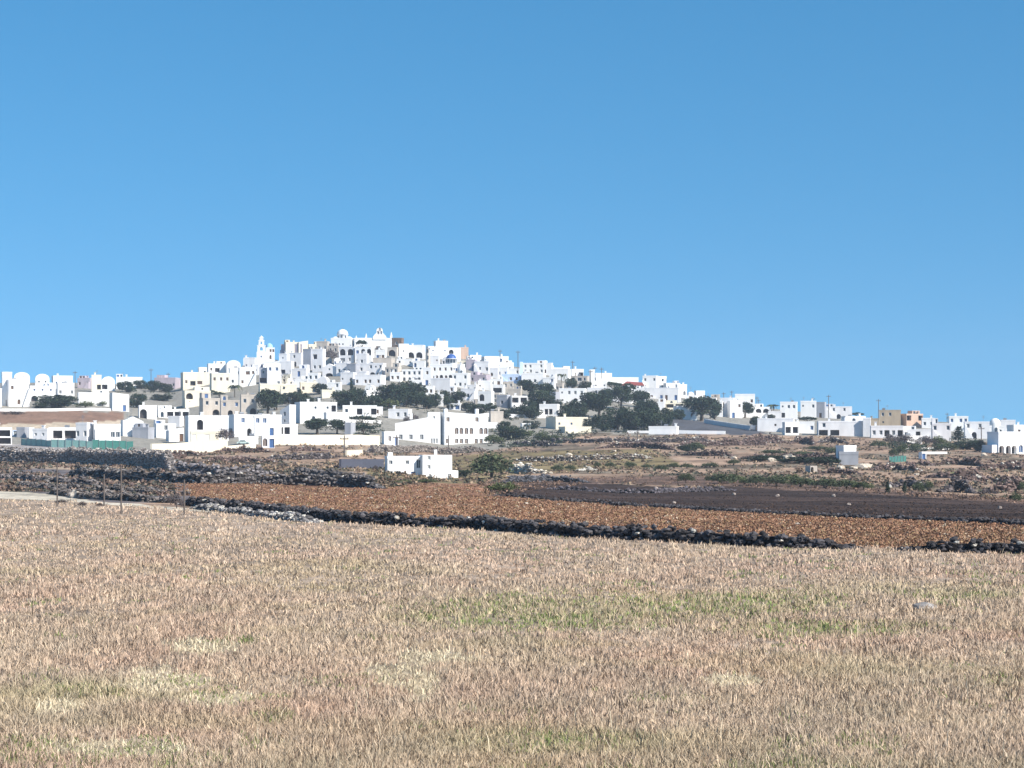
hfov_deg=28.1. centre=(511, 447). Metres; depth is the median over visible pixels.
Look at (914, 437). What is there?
house
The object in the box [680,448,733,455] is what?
dry stone wall
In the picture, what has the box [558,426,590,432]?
garden wall
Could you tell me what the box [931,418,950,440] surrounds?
house
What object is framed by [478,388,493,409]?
house
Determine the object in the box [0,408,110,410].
garden wall
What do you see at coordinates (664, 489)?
dry stone wall
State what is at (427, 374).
house
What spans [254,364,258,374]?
house
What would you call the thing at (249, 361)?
house
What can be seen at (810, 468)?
stone hut
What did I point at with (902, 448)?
bush
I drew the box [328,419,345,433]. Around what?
tree
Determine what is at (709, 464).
bush
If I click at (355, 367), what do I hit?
house
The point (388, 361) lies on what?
house
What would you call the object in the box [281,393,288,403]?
tree
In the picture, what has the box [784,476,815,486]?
bush
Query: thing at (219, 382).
house
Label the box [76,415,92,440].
house
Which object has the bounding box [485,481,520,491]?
bush
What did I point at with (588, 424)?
tree
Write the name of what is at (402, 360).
house
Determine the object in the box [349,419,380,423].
garden wall
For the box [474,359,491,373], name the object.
house
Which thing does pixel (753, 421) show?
tree
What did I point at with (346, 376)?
house
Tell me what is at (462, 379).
house
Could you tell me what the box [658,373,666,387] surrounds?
house
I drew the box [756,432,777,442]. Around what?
dry stone wall
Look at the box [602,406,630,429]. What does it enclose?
tree
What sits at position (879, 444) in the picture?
bush
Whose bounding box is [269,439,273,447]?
door
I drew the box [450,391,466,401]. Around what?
tree
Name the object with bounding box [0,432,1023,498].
dry scrub
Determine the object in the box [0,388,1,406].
house
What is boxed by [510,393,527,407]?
house
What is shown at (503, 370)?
house
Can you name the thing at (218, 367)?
house
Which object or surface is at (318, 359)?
house
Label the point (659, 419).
tree
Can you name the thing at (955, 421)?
house
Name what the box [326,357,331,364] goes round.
house
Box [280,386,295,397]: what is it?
house
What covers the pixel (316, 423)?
tree
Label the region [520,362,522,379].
house
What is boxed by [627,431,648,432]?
garden wall
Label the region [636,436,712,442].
dry stone wall
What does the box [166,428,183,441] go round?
house
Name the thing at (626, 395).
tree
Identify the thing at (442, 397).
house
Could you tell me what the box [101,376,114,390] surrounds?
house
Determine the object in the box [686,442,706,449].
bush
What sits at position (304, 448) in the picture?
dry stone wall
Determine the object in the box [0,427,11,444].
house
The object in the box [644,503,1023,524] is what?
dry stone wall
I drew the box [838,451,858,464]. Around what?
house
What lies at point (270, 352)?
bell tower church
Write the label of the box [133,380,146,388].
tree
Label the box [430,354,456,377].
blue domed church
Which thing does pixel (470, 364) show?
house
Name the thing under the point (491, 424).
house
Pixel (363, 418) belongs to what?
umbrella pine
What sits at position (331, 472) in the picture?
dry stone wall
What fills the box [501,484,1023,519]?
dark clods
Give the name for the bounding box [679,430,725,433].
garden wall
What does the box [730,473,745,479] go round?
bush
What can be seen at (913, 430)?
house
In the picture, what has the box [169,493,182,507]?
bush
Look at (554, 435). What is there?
bush
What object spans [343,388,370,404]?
tree
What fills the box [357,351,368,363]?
house
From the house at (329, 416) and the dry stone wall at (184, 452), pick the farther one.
the house at (329, 416)
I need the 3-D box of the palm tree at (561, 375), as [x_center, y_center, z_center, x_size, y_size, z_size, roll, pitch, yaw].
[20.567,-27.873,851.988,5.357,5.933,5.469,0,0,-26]
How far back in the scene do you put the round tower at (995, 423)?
688.24 m
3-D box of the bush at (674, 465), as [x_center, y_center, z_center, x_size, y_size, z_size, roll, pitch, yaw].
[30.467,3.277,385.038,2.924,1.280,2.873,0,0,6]
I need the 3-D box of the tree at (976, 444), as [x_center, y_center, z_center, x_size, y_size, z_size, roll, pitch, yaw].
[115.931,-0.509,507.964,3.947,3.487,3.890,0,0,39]
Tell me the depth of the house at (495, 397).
750.29 m
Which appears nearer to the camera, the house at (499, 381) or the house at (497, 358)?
the house at (499, 381)
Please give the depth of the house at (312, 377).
766.39 m
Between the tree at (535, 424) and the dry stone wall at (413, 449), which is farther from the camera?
the tree at (535, 424)
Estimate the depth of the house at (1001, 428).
688.17 m
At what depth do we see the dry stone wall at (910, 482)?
283.72 m
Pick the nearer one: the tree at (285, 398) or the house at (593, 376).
the tree at (285, 398)
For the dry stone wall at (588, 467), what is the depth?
376.93 m
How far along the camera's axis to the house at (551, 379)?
836.85 m
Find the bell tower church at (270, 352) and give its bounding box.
[266,343,274,360]
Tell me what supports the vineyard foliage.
on the ground at (792, 496)
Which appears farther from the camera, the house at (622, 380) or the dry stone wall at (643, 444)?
the house at (622, 380)
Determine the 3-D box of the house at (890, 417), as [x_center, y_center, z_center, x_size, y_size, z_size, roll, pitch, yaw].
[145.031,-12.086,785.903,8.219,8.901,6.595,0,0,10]
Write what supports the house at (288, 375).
on the ground at (792, 496)
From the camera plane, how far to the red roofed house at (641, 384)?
892.41 m
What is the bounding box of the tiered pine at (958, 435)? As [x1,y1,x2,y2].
[949,426,965,440]
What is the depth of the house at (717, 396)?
886.18 m
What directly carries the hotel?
on the ground at (792, 496)
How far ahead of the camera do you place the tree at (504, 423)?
617.35 m
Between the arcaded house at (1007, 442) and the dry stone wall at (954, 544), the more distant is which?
the arcaded house at (1007, 442)
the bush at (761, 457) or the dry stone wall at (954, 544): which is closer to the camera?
the dry stone wall at (954, 544)
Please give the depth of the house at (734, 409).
794.52 m
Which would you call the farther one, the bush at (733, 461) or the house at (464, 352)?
the house at (464, 352)
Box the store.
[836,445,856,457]
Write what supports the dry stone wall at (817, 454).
on the ground at (792, 496)
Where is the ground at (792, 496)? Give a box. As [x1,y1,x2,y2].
[0,346,1023,767]
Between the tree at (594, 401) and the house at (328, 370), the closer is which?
the tree at (594, 401)
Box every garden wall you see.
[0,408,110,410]
[150,439,227,452]
[224,444,255,448]
[275,435,379,445]
[339,459,383,467]
[345,450,362,455]
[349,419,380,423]
[482,413,545,417]
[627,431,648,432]
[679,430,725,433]
[704,419,749,429]
[751,425,781,431]
[926,452,946,453]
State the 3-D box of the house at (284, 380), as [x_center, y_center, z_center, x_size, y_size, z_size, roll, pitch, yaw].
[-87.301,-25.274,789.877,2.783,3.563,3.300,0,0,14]
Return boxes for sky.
[0,0,1023,424]
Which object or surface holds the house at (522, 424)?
on the ground at (792, 496)
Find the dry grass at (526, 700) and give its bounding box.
[0,498,1023,767]
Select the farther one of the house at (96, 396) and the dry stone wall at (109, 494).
the house at (96, 396)
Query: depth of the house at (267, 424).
548.91 m
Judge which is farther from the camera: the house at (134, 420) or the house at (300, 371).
the house at (300, 371)
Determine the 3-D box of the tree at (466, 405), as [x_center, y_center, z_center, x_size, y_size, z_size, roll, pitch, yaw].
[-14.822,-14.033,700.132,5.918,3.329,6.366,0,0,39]
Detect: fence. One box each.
[0,465,184,514]
[21,438,50,446]
[51,439,91,447]
[92,439,132,449]
[889,455,905,461]
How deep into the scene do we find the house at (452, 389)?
754.45 m
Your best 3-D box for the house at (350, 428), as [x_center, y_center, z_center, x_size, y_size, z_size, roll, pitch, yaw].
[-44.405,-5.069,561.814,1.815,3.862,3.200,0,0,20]
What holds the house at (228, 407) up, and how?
on the ground at (792, 496)
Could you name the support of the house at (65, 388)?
on the ground at (792, 496)
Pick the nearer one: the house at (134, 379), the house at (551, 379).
the house at (551, 379)
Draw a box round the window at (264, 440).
[263,438,266,446]
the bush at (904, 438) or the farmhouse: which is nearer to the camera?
the farmhouse
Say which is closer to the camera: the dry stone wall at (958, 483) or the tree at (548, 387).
the dry stone wall at (958, 483)
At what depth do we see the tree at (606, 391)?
784.06 m
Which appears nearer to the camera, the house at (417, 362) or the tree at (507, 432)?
the tree at (507, 432)
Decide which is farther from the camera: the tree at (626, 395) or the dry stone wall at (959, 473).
the tree at (626, 395)
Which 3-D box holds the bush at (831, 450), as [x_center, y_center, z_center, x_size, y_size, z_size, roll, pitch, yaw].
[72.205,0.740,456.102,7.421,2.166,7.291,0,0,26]
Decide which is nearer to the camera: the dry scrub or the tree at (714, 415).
the dry scrub
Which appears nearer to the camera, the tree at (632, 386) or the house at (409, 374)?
the house at (409, 374)
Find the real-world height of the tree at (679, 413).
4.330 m
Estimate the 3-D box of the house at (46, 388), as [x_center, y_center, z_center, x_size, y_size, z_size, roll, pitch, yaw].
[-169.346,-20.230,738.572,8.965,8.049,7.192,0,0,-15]
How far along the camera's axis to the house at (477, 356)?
930.79 m
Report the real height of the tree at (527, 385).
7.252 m
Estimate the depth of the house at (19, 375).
890.86 m
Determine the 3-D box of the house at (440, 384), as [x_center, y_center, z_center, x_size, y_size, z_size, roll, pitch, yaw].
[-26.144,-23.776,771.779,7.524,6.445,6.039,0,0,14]
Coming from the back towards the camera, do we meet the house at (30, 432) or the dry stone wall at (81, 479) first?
the house at (30, 432)
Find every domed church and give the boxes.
[331,328,353,346]
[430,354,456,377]
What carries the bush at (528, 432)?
on the ground at (792, 496)
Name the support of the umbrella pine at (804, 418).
on the ground at (792, 496)
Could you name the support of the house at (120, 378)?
on the ground at (792, 496)
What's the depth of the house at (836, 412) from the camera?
862.50 m
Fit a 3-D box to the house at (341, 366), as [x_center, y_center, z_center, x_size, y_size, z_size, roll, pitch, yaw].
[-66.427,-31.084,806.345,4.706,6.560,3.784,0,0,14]
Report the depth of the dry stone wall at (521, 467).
359.54 m
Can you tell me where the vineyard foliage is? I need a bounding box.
[172,482,1023,548]
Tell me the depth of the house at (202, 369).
960.53 m
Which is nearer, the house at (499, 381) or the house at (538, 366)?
the house at (499, 381)
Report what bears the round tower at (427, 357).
on the ground at (792, 496)
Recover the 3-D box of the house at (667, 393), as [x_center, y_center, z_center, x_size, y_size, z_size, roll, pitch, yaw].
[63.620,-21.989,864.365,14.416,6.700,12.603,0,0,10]
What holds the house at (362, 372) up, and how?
on the ground at (792, 496)
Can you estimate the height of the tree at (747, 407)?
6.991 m
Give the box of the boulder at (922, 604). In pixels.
[912,602,936,609]
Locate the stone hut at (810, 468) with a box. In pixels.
[805,466,816,471]
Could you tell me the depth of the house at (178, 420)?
634.65 m
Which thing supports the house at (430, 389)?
on the ground at (792, 496)
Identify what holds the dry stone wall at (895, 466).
on the ground at (792, 496)
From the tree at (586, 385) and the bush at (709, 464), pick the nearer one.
the bush at (709, 464)
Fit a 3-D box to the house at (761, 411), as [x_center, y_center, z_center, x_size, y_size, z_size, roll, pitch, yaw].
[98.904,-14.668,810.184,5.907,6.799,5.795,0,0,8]
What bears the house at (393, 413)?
on the ground at (792, 496)
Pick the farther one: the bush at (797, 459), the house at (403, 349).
the house at (403, 349)
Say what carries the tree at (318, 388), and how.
on the ground at (792, 496)
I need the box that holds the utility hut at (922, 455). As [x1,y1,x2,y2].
[919,452,925,458]
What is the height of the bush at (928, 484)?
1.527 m
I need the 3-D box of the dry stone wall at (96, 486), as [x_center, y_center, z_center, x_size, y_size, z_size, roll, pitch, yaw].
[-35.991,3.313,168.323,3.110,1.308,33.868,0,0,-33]
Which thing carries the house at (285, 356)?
on the ground at (792, 496)
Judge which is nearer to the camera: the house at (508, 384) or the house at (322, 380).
the house at (322, 380)
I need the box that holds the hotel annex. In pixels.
[395,412,439,443]
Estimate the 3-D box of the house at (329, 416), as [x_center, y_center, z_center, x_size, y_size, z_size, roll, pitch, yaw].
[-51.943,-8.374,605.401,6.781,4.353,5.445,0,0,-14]
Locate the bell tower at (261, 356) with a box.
[257,335,265,367]
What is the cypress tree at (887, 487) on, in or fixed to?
on the ground at (792, 496)
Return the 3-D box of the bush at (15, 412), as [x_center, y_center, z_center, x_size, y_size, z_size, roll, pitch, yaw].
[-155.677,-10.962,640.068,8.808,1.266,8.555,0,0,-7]
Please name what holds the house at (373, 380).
on the ground at (792, 496)
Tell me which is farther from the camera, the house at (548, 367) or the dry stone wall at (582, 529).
the house at (548, 367)
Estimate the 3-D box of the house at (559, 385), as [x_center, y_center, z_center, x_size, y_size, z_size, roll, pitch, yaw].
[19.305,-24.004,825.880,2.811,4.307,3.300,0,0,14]
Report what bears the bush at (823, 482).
on the ground at (792, 496)
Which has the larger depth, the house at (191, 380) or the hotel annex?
the house at (191, 380)
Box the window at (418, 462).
[416,460,420,467]
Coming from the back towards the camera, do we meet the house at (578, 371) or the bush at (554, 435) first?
the house at (578, 371)
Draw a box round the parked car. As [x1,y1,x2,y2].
[237,440,248,443]
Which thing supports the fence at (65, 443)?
on the ground at (792, 496)
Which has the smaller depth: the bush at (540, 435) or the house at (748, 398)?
the bush at (540, 435)
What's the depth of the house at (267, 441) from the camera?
468.38 m
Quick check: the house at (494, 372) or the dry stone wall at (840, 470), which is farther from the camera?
the house at (494, 372)
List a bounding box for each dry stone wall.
[0,445,175,470]
[0,472,101,485]
[18,479,169,493]
[46,486,178,502]
[68,464,386,488]
[167,449,205,455]
[169,460,275,475]
[177,496,862,548]
[190,502,323,522]
[204,455,277,462]
[213,445,273,452]
[264,452,333,459]
[285,445,327,450]
[293,467,371,478]
[365,444,489,453]
[488,493,643,506]
[501,473,589,482]
[506,462,552,473]
[509,453,653,461]
[512,440,563,445]
[546,485,736,492]
[549,436,644,442]
[575,466,597,470]
[596,441,675,449]
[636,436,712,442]
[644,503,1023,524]
[674,437,767,445]
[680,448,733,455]
[737,451,837,458]
[739,434,787,442]
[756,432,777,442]
[789,435,815,444]
[816,435,848,442]
[819,467,863,473]
[869,462,922,471]
[889,476,931,488]
[892,536,1023,553]
[905,460,934,465]
[924,468,983,477]
[933,456,983,465]
[936,476,979,493]
[962,474,1023,482]
[976,460,1023,469]
[982,475,1021,491]
[1004,459,1023,465]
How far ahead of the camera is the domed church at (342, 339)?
925.55 m
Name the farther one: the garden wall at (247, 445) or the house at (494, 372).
the house at (494, 372)
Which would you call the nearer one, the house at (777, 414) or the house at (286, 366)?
the house at (777, 414)
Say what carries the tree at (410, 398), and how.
on the ground at (792, 496)
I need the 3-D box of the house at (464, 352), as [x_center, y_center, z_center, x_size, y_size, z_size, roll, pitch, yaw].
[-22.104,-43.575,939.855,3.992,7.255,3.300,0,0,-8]
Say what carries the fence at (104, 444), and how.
on the ground at (792, 496)
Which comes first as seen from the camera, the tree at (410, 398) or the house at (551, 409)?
the tree at (410, 398)
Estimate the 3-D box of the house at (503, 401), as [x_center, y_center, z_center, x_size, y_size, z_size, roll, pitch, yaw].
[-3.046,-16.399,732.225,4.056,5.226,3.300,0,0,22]
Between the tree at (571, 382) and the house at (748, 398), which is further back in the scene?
the tree at (571, 382)
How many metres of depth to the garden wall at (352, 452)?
428.37 m
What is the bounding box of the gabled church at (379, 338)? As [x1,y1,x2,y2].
[354,328,391,348]
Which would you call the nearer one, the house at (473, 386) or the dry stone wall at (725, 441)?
the dry stone wall at (725, 441)
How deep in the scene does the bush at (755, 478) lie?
288.55 m
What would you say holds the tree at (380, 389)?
on the ground at (792, 496)
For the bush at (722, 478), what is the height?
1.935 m
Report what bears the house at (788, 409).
on the ground at (792, 496)
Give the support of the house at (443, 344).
on the ground at (792, 496)
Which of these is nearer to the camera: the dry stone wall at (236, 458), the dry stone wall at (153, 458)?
the dry stone wall at (153, 458)
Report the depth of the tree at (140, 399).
732.65 m
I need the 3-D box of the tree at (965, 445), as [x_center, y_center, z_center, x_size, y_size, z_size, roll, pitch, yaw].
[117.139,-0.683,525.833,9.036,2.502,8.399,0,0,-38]
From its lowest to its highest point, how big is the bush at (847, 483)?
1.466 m
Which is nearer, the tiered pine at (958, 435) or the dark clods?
the dark clods
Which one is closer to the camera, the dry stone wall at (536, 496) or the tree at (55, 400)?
the dry stone wall at (536, 496)
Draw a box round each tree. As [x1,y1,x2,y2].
[32,402,48,407]
[35,394,70,407]
[63,395,78,404]
[116,380,134,391]
[129,393,147,407]
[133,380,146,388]
[144,380,162,391]
[149,394,172,400]
[158,383,173,391]
[228,385,242,396]
[255,388,281,413]
[276,391,284,409]
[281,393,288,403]
[286,391,301,404]
[295,393,311,401]
[303,418,328,433]
[310,383,328,393]
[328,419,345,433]
[330,389,349,406]
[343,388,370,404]
[366,395,382,406]
[370,384,395,401]
[382,382,407,405]
[397,380,420,406]
[408,381,426,405]
[419,394,435,408]
[432,393,441,407]
[440,390,450,404]
[444,398,457,408]
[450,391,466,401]
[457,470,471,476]
[461,402,474,409]
[467,403,490,413]
[486,403,495,410]
[495,421,510,429]
[497,425,525,439]
[500,409,511,417]
[508,406,525,415]
[516,379,539,391]
[520,400,536,412]
[520,405,543,416]
[522,420,540,428]
[527,388,555,410]
[537,382,555,391]
[553,399,562,407]
[556,405,573,416]
[557,374,566,382]
[564,378,576,387]
[565,399,588,416]
[578,381,591,388]
[579,391,600,409]
[583,418,594,428]
[585,392,613,414]
[590,414,615,430]
[598,388,613,397]
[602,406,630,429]
[610,384,633,407]
[615,406,653,430]
[622,383,635,391]
[630,390,649,401]
[633,399,659,408]
[638,407,668,427]
[659,407,677,425]
[672,408,685,419]
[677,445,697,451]
[681,395,720,420]
[709,401,721,419]
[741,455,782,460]
[742,401,754,417]
[749,416,758,429]
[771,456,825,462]
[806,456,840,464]
[885,479,890,492]
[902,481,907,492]
[952,441,986,449]
[971,439,985,451]
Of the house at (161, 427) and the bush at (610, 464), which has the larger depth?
the house at (161, 427)
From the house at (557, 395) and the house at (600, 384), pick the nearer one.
the house at (557, 395)
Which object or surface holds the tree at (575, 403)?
on the ground at (792, 496)
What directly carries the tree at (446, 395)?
on the ground at (792, 496)
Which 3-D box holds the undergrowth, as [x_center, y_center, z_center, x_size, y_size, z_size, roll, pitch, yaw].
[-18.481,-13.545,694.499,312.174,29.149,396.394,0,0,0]
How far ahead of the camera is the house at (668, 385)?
970.62 m
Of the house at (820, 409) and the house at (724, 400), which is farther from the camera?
the house at (820, 409)
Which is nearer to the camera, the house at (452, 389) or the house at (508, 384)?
the house at (452, 389)
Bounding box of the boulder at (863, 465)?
[855,463,872,467]
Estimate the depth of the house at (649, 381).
932.65 m
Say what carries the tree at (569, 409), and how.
on the ground at (792, 496)
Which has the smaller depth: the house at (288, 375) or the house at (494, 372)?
the house at (288, 375)
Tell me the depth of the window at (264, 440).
468.31 m
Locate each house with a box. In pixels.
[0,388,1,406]
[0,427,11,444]
[1,372,11,405]
[6,376,29,406]
[14,372,29,383]
[16,427,30,437]
[29,382,55,401]
[29,428,31,437]
[32,425,52,439]
[35,374,48,385]
[49,425,75,439]
[52,373,72,388]
[56,378,74,396]
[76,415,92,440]
[77,376,91,388]
[77,390,108,406]
[91,372,101,390]
[92,420,120,440]
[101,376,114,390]
[110,393,128,411]
[116,373,131,388]
[121,412,134,436]
[125,417,142,423]
[132,377,142,387]
[132,423,154,438]
[138,402,156,419]
[153,420,175,437]
[154,375,180,389]
[157,406,188,417]
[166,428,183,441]
[168,410,183,426]
[180,370,209,389]
[182,387,210,407]
[185,412,228,441]
[190,431,222,441]
[198,367,206,371]
[199,393,219,414]
[207,361,225,372]
[209,373,230,394]
[220,395,239,415]
[225,360,240,372]
[228,411,253,436]
[229,366,237,385]
[238,364,255,386]
[238,433,258,444]
[240,392,256,414]
[244,355,256,366]
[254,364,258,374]
[254,412,281,435]
[258,382,296,395]
[259,363,266,383]
[261,435,274,447]
[263,360,279,367]
[267,361,280,383]
[270,374,281,383]
[279,351,289,360]
[280,344,301,353]
[280,361,293,375]
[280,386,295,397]
[280,397,295,423]
[282,378,290,383]
[282,422,297,434]
[283,371,291,381]
[284,340,297,352]
[287,351,302,366]
[292,365,309,383]
[294,376,307,387]
[295,398,336,423]
[298,341,307,352]
[299,380,316,392]
[303,347,311,369]
[308,342,316,348]
[308,373,320,381]
[312,347,325,371]
[316,339,329,351]
[317,376,328,385]
[321,387,334,397]
[322,364,335,376]
[323,412,348,425]
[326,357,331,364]
[327,380,341,391]
[328,343,340,352]
[334,358,340,364]
[336,361,346,375]
[339,345,354,362]
[340,368,356,384]
[343,402,376,416]
[345,422,355,434]
[346,363,359,374]
[355,345,374,362]
[355,372,385,386]
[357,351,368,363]
[358,371,368,374]
[360,359,368,371]
[364,387,378,396]
[365,385,375,389]
[368,363,385,374]
[373,355,394,366]
[375,348,386,357]
[377,407,382,416]
[382,431,398,445]
[385,363,401,379]
[387,343,398,356]
[388,405,411,419]
[390,370,401,381]
[392,338,403,346]
[396,356,413,365]
[398,344,408,357]
[402,367,421,380]
[409,343,424,358]
[409,377,424,386]
[413,358,425,367]
[422,367,432,385]
[424,386,434,394]
[426,346,460,361]
[430,353,439,363]
[430,391,444,405]
[431,376,453,390]
[434,338,447,347]
[448,386,456,395]
[449,400,461,409]
[452,368,469,387]
[459,345,468,358]
[461,385,477,400]
[466,356,479,360]
[466,357,476,370]
[467,381,477,388]
[468,352,480,359]
[470,372,490,381]
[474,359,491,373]
[478,379,492,390]
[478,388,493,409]
[481,354,508,361]
[488,422,497,427]
[489,407,503,421]
[490,368,498,378]
[490,376,502,384]
[492,360,513,367]
[492,385,504,393]
[494,393,499,401]
[496,395,509,407]
[497,365,508,375]
[502,372,519,383]
[504,381,513,388]
[506,366,519,373]
[508,386,521,395]
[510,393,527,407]
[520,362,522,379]
[520,423,530,428]
[521,370,545,385]
[523,360,546,372]
[539,401,559,416]
[543,374,556,388]
[544,363,552,374]
[546,414,587,429]
[550,392,559,399]
[551,369,570,380]
[556,383,563,391]
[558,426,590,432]
[559,387,586,402]
[571,366,583,375]
[571,373,588,387]
[587,383,612,393]
[589,369,594,387]
[595,371,611,381]
[595,379,606,387]
[612,377,638,383]
[613,385,632,403]
[622,381,643,387]
[636,386,643,390]
[642,374,657,387]
[644,388,680,402]
[649,423,678,434]
[650,399,665,410]
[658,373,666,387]
[663,381,679,387]
[666,400,683,409]
[673,406,696,420]
[675,383,686,397]
[685,387,695,398]
[694,391,704,397]
[704,394,719,400]
[711,398,722,416]
[720,396,734,416]
[727,399,742,417]
[735,394,754,417]
[755,404,769,417]
[757,416,791,431]
[768,409,781,417]
[780,398,797,418]
[782,418,798,434]
[795,419,814,433]
[800,397,815,417]
[816,402,825,417]
[817,417,862,435]
[826,404,851,418]
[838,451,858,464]
[841,413,865,420]
[863,418,870,436]
[870,416,879,425]
[870,422,902,437]
[879,408,900,425]
[901,411,922,427]
[903,426,930,437]
[906,433,921,443]
[921,415,931,427]
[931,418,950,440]
[948,413,967,431]
[964,421,989,438]
[981,432,1023,453]
[990,425,1004,431]
[1000,418,1015,431]
[1007,422,1023,431]
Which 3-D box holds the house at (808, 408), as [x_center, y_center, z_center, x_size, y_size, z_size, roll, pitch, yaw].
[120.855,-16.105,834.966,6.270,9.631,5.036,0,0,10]
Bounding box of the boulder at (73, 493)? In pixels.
[69,489,78,497]
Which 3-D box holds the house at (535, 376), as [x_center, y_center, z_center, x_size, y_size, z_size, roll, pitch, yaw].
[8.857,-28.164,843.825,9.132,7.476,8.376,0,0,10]
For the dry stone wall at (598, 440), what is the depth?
543.03 m
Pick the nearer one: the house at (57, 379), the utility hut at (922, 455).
the utility hut at (922, 455)
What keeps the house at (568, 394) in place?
on the ground at (792, 496)
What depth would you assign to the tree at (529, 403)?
705.10 m
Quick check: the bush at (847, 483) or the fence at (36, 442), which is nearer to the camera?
the bush at (847, 483)
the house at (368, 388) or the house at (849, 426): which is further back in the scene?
the house at (368, 388)
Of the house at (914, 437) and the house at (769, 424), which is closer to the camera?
the house at (914, 437)
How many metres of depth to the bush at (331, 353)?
865.46 m
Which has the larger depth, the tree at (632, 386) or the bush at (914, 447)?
the tree at (632, 386)
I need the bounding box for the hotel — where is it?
[440,409,487,444]
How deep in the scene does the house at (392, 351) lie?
887.20 m
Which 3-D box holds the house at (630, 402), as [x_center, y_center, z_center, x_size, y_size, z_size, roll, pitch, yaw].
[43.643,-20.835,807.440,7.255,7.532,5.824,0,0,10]
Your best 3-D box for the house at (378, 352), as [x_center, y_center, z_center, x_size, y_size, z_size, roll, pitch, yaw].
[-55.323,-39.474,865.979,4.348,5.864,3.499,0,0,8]
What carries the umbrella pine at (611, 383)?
on the ground at (792, 496)
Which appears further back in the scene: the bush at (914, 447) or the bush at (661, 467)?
the bush at (914, 447)
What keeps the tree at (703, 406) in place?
on the ground at (792, 496)
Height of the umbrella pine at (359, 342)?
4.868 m
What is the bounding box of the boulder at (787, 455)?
[782,454,794,458]
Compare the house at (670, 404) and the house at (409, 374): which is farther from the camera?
the house at (409, 374)
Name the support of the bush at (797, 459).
on the ground at (792, 496)
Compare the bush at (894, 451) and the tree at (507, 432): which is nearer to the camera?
the bush at (894, 451)
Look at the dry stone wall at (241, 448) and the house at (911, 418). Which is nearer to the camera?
the dry stone wall at (241, 448)
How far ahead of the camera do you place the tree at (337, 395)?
680.18 m
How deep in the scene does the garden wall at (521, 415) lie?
690.42 m
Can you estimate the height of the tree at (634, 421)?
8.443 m
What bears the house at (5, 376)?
on the ground at (792, 496)
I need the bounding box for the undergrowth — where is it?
[115,382,976,451]
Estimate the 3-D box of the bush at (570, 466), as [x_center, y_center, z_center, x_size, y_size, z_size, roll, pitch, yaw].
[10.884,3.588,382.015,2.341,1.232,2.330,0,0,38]
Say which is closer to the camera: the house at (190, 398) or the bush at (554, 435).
the bush at (554, 435)
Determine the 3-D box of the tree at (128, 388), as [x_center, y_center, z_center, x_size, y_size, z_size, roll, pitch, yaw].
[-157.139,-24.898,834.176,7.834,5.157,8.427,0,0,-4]
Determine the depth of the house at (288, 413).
609.09 m
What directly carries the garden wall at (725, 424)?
on the ground at (792, 496)
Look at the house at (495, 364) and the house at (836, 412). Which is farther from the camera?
the house at (495, 364)
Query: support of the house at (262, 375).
on the ground at (792, 496)
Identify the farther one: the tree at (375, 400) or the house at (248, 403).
the tree at (375, 400)
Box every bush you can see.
[1,411,26,413]
[74,401,95,407]
[165,494,173,504]
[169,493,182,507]
[215,428,234,439]
[326,349,338,360]
[378,398,400,408]
[408,413,418,419]
[416,479,440,482]
[466,451,514,477]
[483,434,503,442]
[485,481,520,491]
[518,430,534,435]
[531,431,550,442]
[548,434,561,440]
[550,464,564,469]
[564,464,575,468]
[605,462,615,466]
[621,461,636,466]
[654,465,668,470]
[668,463,679,467]
[676,473,695,482]
[680,462,693,468]
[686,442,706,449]
[702,462,716,467]
[703,472,737,483]
[727,459,740,463]
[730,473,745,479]
[745,474,766,485]
[755,449,787,454]
[763,474,790,485]
[783,474,800,481]
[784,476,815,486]
[789,451,813,454]
[799,446,830,449]
[809,477,836,487]
[820,447,835,454]
[833,479,858,488]
[852,481,873,489]
[870,439,888,447]
[883,433,899,443]
[888,448,898,456]
[895,435,913,442]
[896,443,909,455]
[908,443,921,451]
[911,480,924,491]
[915,436,938,443]
[924,480,934,488]
[932,435,946,442]
[933,442,959,450]
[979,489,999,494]
[1008,492,1022,500]
[1016,482,1023,489]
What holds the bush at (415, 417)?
on the ground at (792, 496)
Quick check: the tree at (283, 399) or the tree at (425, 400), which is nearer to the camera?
the tree at (283, 399)
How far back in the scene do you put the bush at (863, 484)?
268.93 m
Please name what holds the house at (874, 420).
on the ground at (792, 496)
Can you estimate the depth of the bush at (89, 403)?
702.73 m
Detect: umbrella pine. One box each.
[212,392,225,397]
[349,416,376,422]
[355,340,367,346]
[356,424,375,433]
[607,382,621,387]
[798,416,816,420]
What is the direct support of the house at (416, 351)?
on the ground at (792, 496)
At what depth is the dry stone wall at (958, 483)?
261.98 m
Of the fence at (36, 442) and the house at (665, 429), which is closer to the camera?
the fence at (36, 442)
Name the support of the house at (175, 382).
on the ground at (792, 496)
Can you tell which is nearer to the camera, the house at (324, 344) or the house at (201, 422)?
the house at (201, 422)
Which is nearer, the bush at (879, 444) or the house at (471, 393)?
the bush at (879, 444)
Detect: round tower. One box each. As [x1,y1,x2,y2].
[426,348,429,366]
[458,365,465,372]
[990,418,1000,431]
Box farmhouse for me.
[384,450,457,477]
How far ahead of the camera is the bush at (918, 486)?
260.81 m
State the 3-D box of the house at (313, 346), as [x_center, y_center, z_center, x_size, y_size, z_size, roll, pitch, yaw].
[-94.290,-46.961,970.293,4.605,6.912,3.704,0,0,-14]
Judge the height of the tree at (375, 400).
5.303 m
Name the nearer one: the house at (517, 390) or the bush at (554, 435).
the bush at (554, 435)
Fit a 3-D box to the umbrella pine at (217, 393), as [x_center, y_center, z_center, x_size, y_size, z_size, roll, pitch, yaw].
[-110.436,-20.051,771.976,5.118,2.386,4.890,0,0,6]

